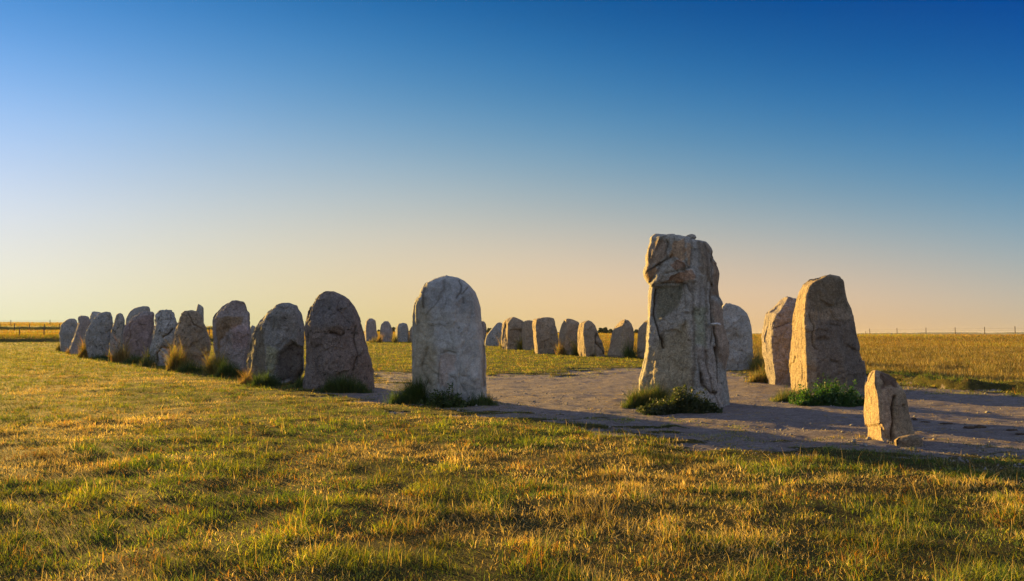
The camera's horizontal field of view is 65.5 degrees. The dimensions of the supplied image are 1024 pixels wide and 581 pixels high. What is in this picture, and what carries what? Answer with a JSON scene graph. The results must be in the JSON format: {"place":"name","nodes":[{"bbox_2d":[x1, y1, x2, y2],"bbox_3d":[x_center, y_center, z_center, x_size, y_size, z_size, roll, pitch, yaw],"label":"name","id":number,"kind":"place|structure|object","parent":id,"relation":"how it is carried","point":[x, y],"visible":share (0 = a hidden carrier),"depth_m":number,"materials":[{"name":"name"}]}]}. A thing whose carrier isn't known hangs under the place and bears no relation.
{"place":"outdoors","nodes":[
{"label":"outdoors","id":0,"kind":"place"},
{"bbox_2d":[0,322,1023,580],"bbox_3d":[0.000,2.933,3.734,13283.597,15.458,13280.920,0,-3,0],"label":"ground","id":1,"kind":"structure","parent":0,"point":[558,526],"depth_m":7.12,"materials":[{"name":"green plant"}]},
{"bbox_2d":[0,323,59,329],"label":"wire fence","id":2,"kind":"object","parent":1,"relation":"on","point":[29,325],"visible":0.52,"depth_m":147.87,"materials":[{"name":"brown wood"}]},
{"bbox_2d":[10,320,61,323],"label":"wire fence","id":3,"kind":"object","parent":1,"relation":"on","point":[36,320],"visible":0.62,"depth_m":175.90,"materials":[{"name":"brown wood"}]},
{"bbox_2d":[59,318,77,351],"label":"standing stone","id":4,"kind":"object","parent":1,"relation":"on","point":[68,327],"visible":0.69,"depth_m":58.66,"materials":[{"name":"grey stone"}]},
{"bbox_2d":[69,315,90,353],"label":"standing stone","id":5,"kind":"object","parent":1,"relation":"on","point":[84,322],"visible":0.69,"depth_m":53.15,"materials":[{"name":"stone"}]},
{"bbox_2d":[75,334,87,357],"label":"grass tuft","id":6,"kind":"object","parent":1,"relation":"on","point":[83,353],"visible":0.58,"depth_m":46.25,"materials":[{"name":"yellow plant"}]},
{"bbox_2d":[85,311,100,345],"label":"standing stone","id":7,"kind":"object","parent":1,"relation":"on","point":[94,314],"visible":0.2,"depth_m":57.62,"materials":[{"name":"stone"}]},
{"bbox_2d":[85,312,112,357],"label":"standing stone","id":8,"kind":"object","parent":1,"relation":"on","point":[98,335],"visible":0.79,"depth_m":45.16,"materials":[{"name":"grey stone"}]},
{"bbox_2d":[87,349,111,358],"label":"grass tuft","id":9,"kind":"object","parent":1,"relation":"on","point":[98,356],"visible":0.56,"depth_m":44.27,"materials":[{"name":"green plant"}]},
{"bbox_2d":[1,327,211,334],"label":"wire fence","id":10,"kind":"object","parent":1,"relation":"on","point":[44,332],"visible":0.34,"depth_m":85.88,"materials":[{"name":"brown wood"}]},
{"bbox_2d":[109,313,124,354],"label":"standing stone","id":11,"kind":"object","parent":1,"relation":"on","point":[118,328],"visible":0.69,"depth_m":49.44,"materials":[{"name":"grey stone"}]},
{"bbox_2d":[107,334,143,361],"bbox_3d":[-19.274,2.683,39.805,2.195,1.836,1.866,1,-3,-24],"label":"grass tuft","id":12,"kind":"object","parent":1,"relation":"on","point":[120,355],"visible":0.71,"depth_m":39.53,"materials":[{"name":"green plant"}]},
{"bbox_2d":[120,353,147,363],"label":"grass tuft","id":13,"kind":"object","parent":1,"relation":"on","point":[137,359],"visible":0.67,"depth_m":38.00,"materials":[{"name":"green plant"}]},
{"bbox_2d":[122,311,154,359],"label":"standing stone","id":14,"kind":"object","parent":1,"relation":"on","point":[141,325],"visible":0.78,"depth_m":41.88,"materials":[{"name":"stone"}]},
{"bbox_2d":[125,306,152,353],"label":"standing stone","id":15,"kind":"object","parent":1,"relation":"on","point":[134,312],"visible":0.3,"depth_m":53.33,"materials":[{"name":"grey stone"}]},
{"bbox_2d":[139,344,158,366],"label":"grass tuft","id":16,"kind":"object","parent":1,"relation":"on","point":[151,361],"visible":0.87,"depth_m":34.89,"materials":[{"name":"green plant"}]},
{"bbox_2d":[149,309,177,365],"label":"standing stone","id":17,"kind":"object","parent":1,"relation":"on","point":[166,323],"visible":0.74,"depth_m":35.53,"materials":[{"name":"stone"}]},
{"bbox_2d":[152,335,197,370],"bbox_3d":[-13.132,2.409,31.276,2.090,1.528,2.595,2,-4,-30],"label":"grass tuft","id":18,"kind":"object","parent":1,"relation":"on","point":[175,363],"visible":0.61,"depth_m":31.19,"materials":[{"name":"yellow plant"}]},
{"bbox_2d":[174,357,205,372],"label":"grass tuft","id":19,"kind":"object","parent":1,"relation":"on","point":[190,367],"visible":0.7,"depth_m":29.94,"materials":[{"name":"green plant"}]},
{"bbox_2d":[174,310,210,367],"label":"standing stone","id":20,"kind":"object","parent":1,"relation":"on","point":[191,328],"visible":0.68,"depth_m":32.13,"materials":[{"name":"stone"}]},
{"bbox_2d":[196,304,203,322],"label":"standing stone","id":21,"kind":"object","parent":1,"relation":"on","point":[200,309],"visible":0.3,"depth_m":73.68,"materials":[{"name":"grey stone"}]},
{"bbox_2d":[190,343,244,374],"bbox_3d":[-10.659,2.267,28.316,1.623,1.518,2.559,-2,-4,29],"label":"grass tuft","id":22,"kind":"object","parent":1,"relation":"on","point":[210,368],"visible":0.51,"depth_m":28.21,"materials":[{"name":"green plant"}]},
{"bbox_2d":[210,358,246,377],"bbox_3d":[-9.545,2.548,27.164,1.334,0.849,1.475,0,-3,0],"label":"grass tuft","id":23,"kind":"object","parent":1,"relation":"on","point":[229,370],"visible":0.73,"depth_m":26.88,"materials":[{"name":"green plant"}]},
{"bbox_2d":[212,300,250,372],"bbox_3d":[-10.521,1.979,29.923,1.249,3.232,1.663,2,-4,-29],"label":"standing stone","id":24,"kind":"object","parent":1,"relation":"on","point":[231,324],"visible":0.73,"depth_m":29.40,"materials":[{"name":"stone"}]},
{"bbox_2d":[237,369,256,383],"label":"grass tuft","id":25,"kind":"object","parent":1,"relation":"on","point":[246,378],"visible":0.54,"depth_m":23.34,"materials":[{"name":"plant"}]},
{"bbox_2d":[250,325,254,337],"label":"standing stone","id":26,"kind":"object","parent":1,"relation":"on","point":[252,327],"visible":0.28,"depth_m":70.73,"materials":[{"name":"grey stone"}]},
{"bbox_2d":[247,369,284,386],"bbox_3d":[-6.999,2.424,22.527,1.070,0.604,1.173,-3,-4,44],"label":"grass tuft","id":27,"kind":"object","parent":1,"relation":"on","point":[270,381],"visible":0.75,"depth_m":22.38,"materials":[{"name":"green plant"}]},
{"bbox_2d":[246,303,304,383],"bbox_3d":[-7.203,1.846,24.050,1.977,2.945,1.301,-2,-4,26],"label":"standing stone","id":28,"kind":"object","parent":1,"relation":"on","point":[277,343],"visible":0.75,"depth_m":23.59,"materials":[{"name":"grey stone"}]},
{"bbox_2d":[287,377,303,387],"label":"grass tuft","id":29,"kind":"object","parent":1,"relation":"on","point":[299,383],"visible":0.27,"depth_m":21.66,"materials":[{"name":"green plant"}]},
{"bbox_2d":[303,291,374,389],"bbox_3d":[-4.768,1.600,21.614,1.908,3.206,1.452,-2,-4,28],"label":"standing stone","id":30,"kind":"object","parent":1,"relation":"on","point":[334,336],"visible":0.84,"depth_m":21.14,"materials":[{"name":"grey stone"}]},
{"bbox_2d":[364,318,377,340],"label":"standing stone","id":31,"kind":"object","parent":1,"relation":"on","point":[370,332],"visible":0.78,"depth_m":84.61,"materials":[{"name":"stone"}]},
{"bbox_2d":[375,332,382,342],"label":"grass tuft","id":32,"kind":"object","parent":1,"relation":"on","point":[379,339],"visible":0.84,"depth_m":79.62,"materials":[{"name":"yellow plant"}]},
{"bbox_2d":[380,321,392,341],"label":"standing stone","id":33,"kind":"object","parent":1,"relation":"on","point":[386,330],"visible":0.83,"depth_m":82.40,"materials":[{"name":"stone"}]},
{"bbox_2d":[388,332,398,342],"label":"grass tuft","id":34,"kind":"object","parent":1,"relation":"on","point":[395,340],"visible":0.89,"depth_m":79.64,"materials":[{"name":"plant"}]},
{"bbox_2d":[395,323,408,341],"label":"standing stone","id":35,"kind":"object","parent":1,"relation":"on","point":[402,329],"visible":0.82,"depth_m":82.39,"materials":[{"name":"grey stone"}]},
{"bbox_2d":[409,327,411,341],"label":"standing stone","id":36,"kind":"object","parent":1,"relation":"on","point":[410,335],"visible":0.23,"depth_m":82.46,"materials":[{"name":"stone"}]},
{"bbox_2d":[482,321,486,340],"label":"standing stone","id":37,"kind":"object","parent":1,"relation":"on","point":[484,329],"visible":0.34,"depth_m":82.41,"materials":[{"name":"stone"}]},
{"bbox_2d":[485,322,501,345],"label":"standing stone","id":38,"kind":"object","parent":1,"relation":"on","point":[494,334],"visible":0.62,"depth_m":67.15,"materials":[{"name":"grey stone"}]},
{"bbox_2d":[0,321,1023,347],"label":"field grass","id":39,"kind":"structure","parent":1,"relation":"on","point":[35,332],"depth_m":96.86,"materials":[{"name":"yellow plant"}]},
{"bbox_2d":[501,317,523,349],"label":"standing stone","id":40,"kind":"object","parent":1,"relation":"on","point":[511,330],"visible":0.76,"depth_m":58.26,"materials":[{"name":"stone"}]},
{"bbox_2d":[516,331,522,349],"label":"grass tuft","id":41,"kind":"object","parent":1,"relation":"on","point":[519,347],"visible":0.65,"depth_m":57.53,"materials":[{"name":"green plant"}]},
{"bbox_2d":[522,320,533,349],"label":"standing stone","id":42,"kind":"object","parent":1,"relation":"on","point":[527,337],"visible":0.69,"depth_m":56.70,"materials":[{"name":"stone"}]},
{"bbox_2d":[532,317,557,353],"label":"standing stone","id":43,"kind":"object","parent":1,"relation":"on","point":[544,330],"visible":0.87,"depth_m":50.01,"materials":[{"name":"stone"}]},
{"bbox_2d":[550,338,566,354],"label":"grass tuft","id":44,"kind":"object","parent":1,"relation":"on","point":[560,351],"visible":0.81,"depth_m":47.98,"materials":[{"name":"yellow plant"}]},
{"bbox_2d":[559,319,578,354],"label":"standing stone","id":45,"kind":"object","parent":1,"relation":"on","point":[568,328],"visible":0.69,"depth_m":48.15,"materials":[{"name":"stone"}]},
{"bbox_2d":[569,334,578,355],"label":"grass tuft","id":46,"kind":"object","parent":1,"relation":"on","point":[575,349],"visible":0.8,"depth_m":47.31,"materials":[{"name":"green plant"}]},
{"bbox_2d":[577,320,604,356],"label":"standing stone","id":47,"kind":"object","parent":1,"relation":"on","point":[588,337],"visible":0.84,"depth_m":45.43,"materials":[{"name":"stone"}]},
{"bbox_2d":[602,327,608,333],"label":"tree","id":48,"kind":"object","parent":1,"relation":"on","point":[605,330],"visible":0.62,"depth_m":298.93,"materials":[{"name":"green plant"}]},
{"bbox_2d":[608,319,633,357],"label":"standing stone","id":49,"kind":"object","parent":1,"relation":"on","point":[620,330],"visible":0.74,"depth_m":43.98,"materials":[{"name":"stone"}]},
{"bbox_2d":[618,332,637,358],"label":"grass tuft","id":50,"kind":"object","parent":1,"relation":"on","point":[631,353],"visible":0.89,"depth_m":42.87,"materials":[{"name":"green plant"}]},
{"bbox_2d":[637,320,647,357],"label":"standing stone","id":51,"kind":"object","parent":1,"relation":"on","point":[641,342],"visible":0.37,"depth_m":42.99,"materials":[{"name":"stone"}]},
{"bbox_2d":[638,234,729,406],"bbox_3d":[3.677,0.903,16.860,2.020,4.259,1.709,0,-3,0],"label":"standing stone","id":52,"kind":"object","parent":1,"relation":"on","point":[687,343],"visible":0.84,"depth_m":16.36,"materials":[{"name":"grey stone"}]},
{"bbox_2d":[687,234,696,238],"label":"pebble","id":53,"kind":"object","parent":52,"relation":"on","point":[692,236],"visible":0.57,"depth_m":17.20,"materials":[{"name":"stone"}]},
{"bbox_2d":[722,303,752,369],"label":"standing stone","id":54,"kind":"object","parent":1,"relation":"on","point":[737,326],"visible":0.56,"depth_m":31.38,"materials":[{"name":"stone"}]},
{"bbox_2d":[745,344,764,370],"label":"grass tuft","id":55,"kind":"object","parent":1,"relation":"on","point":[753,366],"visible":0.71,"depth_m":30.80,"materials":[{"name":"green plant"}]},
{"bbox_2d":[789,274,865,392],"bbox_3d":[8.395,1.408,21.194,1.928,3.648,2.155,0,-3,0],"label":"standing stone","id":56,"kind":"object","parent":1,"relation":"on","point":[824,340],"visible":0.86,"depth_m":20.44,"materials":[{"name":"stone"}]},
{"bbox_2d":[894,434,922,446],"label":"rock","id":57,"kind":"object","parent":1,"relation":"on","point":[914,440],"visible":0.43,"depth_m":10.46,"materials":[{"name":"grey stone"}]},
{"bbox_2d":[865,326,1019,334],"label":"wire fence","id":58,"kind":"object","parent":1,"relation":"on","point":[984,328],"visible":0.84,"depth_m":133.20,"materials":[{"name":"brown wood"}]},
{"bbox_2d":[0,0,1023,332],"label":"sky","id":59,"kind":"structure","parent":0,"point":[178,156],"materials":[{"name":"blue"}]},
{"bbox_2d":[283,366,1023,469],"bbox_3d":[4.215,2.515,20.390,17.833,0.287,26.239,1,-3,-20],"label":"path","id":60,"kind":"structure","parent":0,"point":[605,386],"depth_m":14.93,"materials":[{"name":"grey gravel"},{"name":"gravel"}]},
{"bbox_2d":[314,368,373,392],"bbox_3d":[-4.304,2.288,20.512,1.686,0.753,1.276,1,-3,-22],"label":"grass tuft","id":61,"kind":"object","parent":60,"relation":"on","point":[347,385],"visible":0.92,"depth_m":20.23,"materials":[{"name":"green plant"}]},
{"bbox_2d":[380,365,432,404],"bbox_3d":[-1.953,1.983,17.042,1.815,0.957,1.905,0,-3,0],"label":"grass tuft","id":62,"kind":"object","parent":60,"relation":"on","point":[411,395],"visible":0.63,"depth_m":16.81,"materials":[{"name":"green plant"}]},
{"bbox_2d":[414,382,470,407],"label":"weeds","id":63,"kind":"object","parent":60,"relation":"on","point":[444,401],"visible":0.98,"depth_m":16.32,"materials":[{"name":"green plant"}]},
{"bbox_2d":[412,275,486,401],"bbox_3d":[-1.342,1.304,17.235,1.694,3.279,1.064,0,-3,0],"label":"standing stone","id":64,"kind":"object","parent":60,"relation":"on","point":[448,344],"visible":0.81,"depth_m":16.89,"materials":[{"name":"grey stone"}]},
{"bbox_2d":[466,390,499,405],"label":"grass tuft","id":65,"kind":"object","parent":60,"relation":"on","point":[481,400],"visible":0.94,"depth_m":16.44,"materials":[{"name":"green plant"}]},
{"bbox_2d":[620,381,675,408],"bbox_3d":[2.810,2.080,16.436,1.414,0.682,1.653,0,-3,0],"label":"grass tuft","id":66,"kind":"object","parent":60,"relation":"on","point":[635,400],"visible":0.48,"depth_m":16.12,"materials":[{"name":"green plant"}]},
{"bbox_2d":[636,384,724,415],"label":"weeds","id":67,"kind":"object","parent":60,"relation":"on","point":[682,401],"visible":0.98,"depth_m":14.94,"materials":[{"name":"green plant"}]},
{"bbox_2d":[362,369,1021,457],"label":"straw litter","id":68,"kind":"object","parent":60,"relation":"on","point":[754,415],"visible":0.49,"depth_m":13.92,"materials":[{"name":"beige plant"}]},
{"bbox_2d":[745,363,767,382],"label":"grass tuft","id":69,"kind":"object","parent":60,"relation":"on","point":[761,377],"visible":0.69,"depth_m":24.29,"materials":[{"name":"yellow plant"}]},
{"bbox_2d":[761,296,795,385],"bbox_3d":[8.090,1.722,23.708,1.143,3.095,1.266,0,-3,0],"label":"standing stone","id":70,"kind":"object","parent":60,"relation":"on","point":[776,335],"visible":0.62,"depth_m":23.27,"materials":[{"name":"stone"}]},
{"bbox_2d":[768,384,803,401],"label":"grass tuft","id":71,"kind":"object","parent":60,"relation":"on","point":[782,396],"visible":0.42,"depth_m":17.86,"materials":[{"name":"plant"}]},
{"bbox_2d":[788,373,864,406],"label":"weeds","id":72,"kind":"object","parent":60,"relation":"on","point":[830,395],"visible":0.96,"depth_m":16.65,"materials":[{"name":"green plant"}]},
{"bbox_2d":[864,370,914,441],"bbox_3d":[5.400,1.881,11.337,0.687,1.504,0.715,0,-3,0],"label":"stone","id":73,"kind":"object","parent":60,"relation":"on","point":[886,414],"visible":0.72,"depth_m":11.12,"materials":[{"name":"stone"}]},
{"bbox_2d":[963,426,976,428],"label":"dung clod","id":74,"kind":"object","parent":60,"relation":"on","point":[969,427],"visible":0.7,"depth_m":12.62,"materials":[{"name":"brown soil"}]},
{"bbox_2d":[974,424,986,427],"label":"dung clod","id":75,"kind":"object","parent":60,"relation":"on","point":[979,426],"visible":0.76,"depth_m":12.68,"materials":[{"name":"brown soil"}]},
{"bbox_2d":[755,332,1023,335],"bbox_3d":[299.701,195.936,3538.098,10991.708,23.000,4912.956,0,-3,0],"label":"hills","id":76,"kind":"structure","parent":0,"point":[967,333],"depth_m":3872.38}
]}

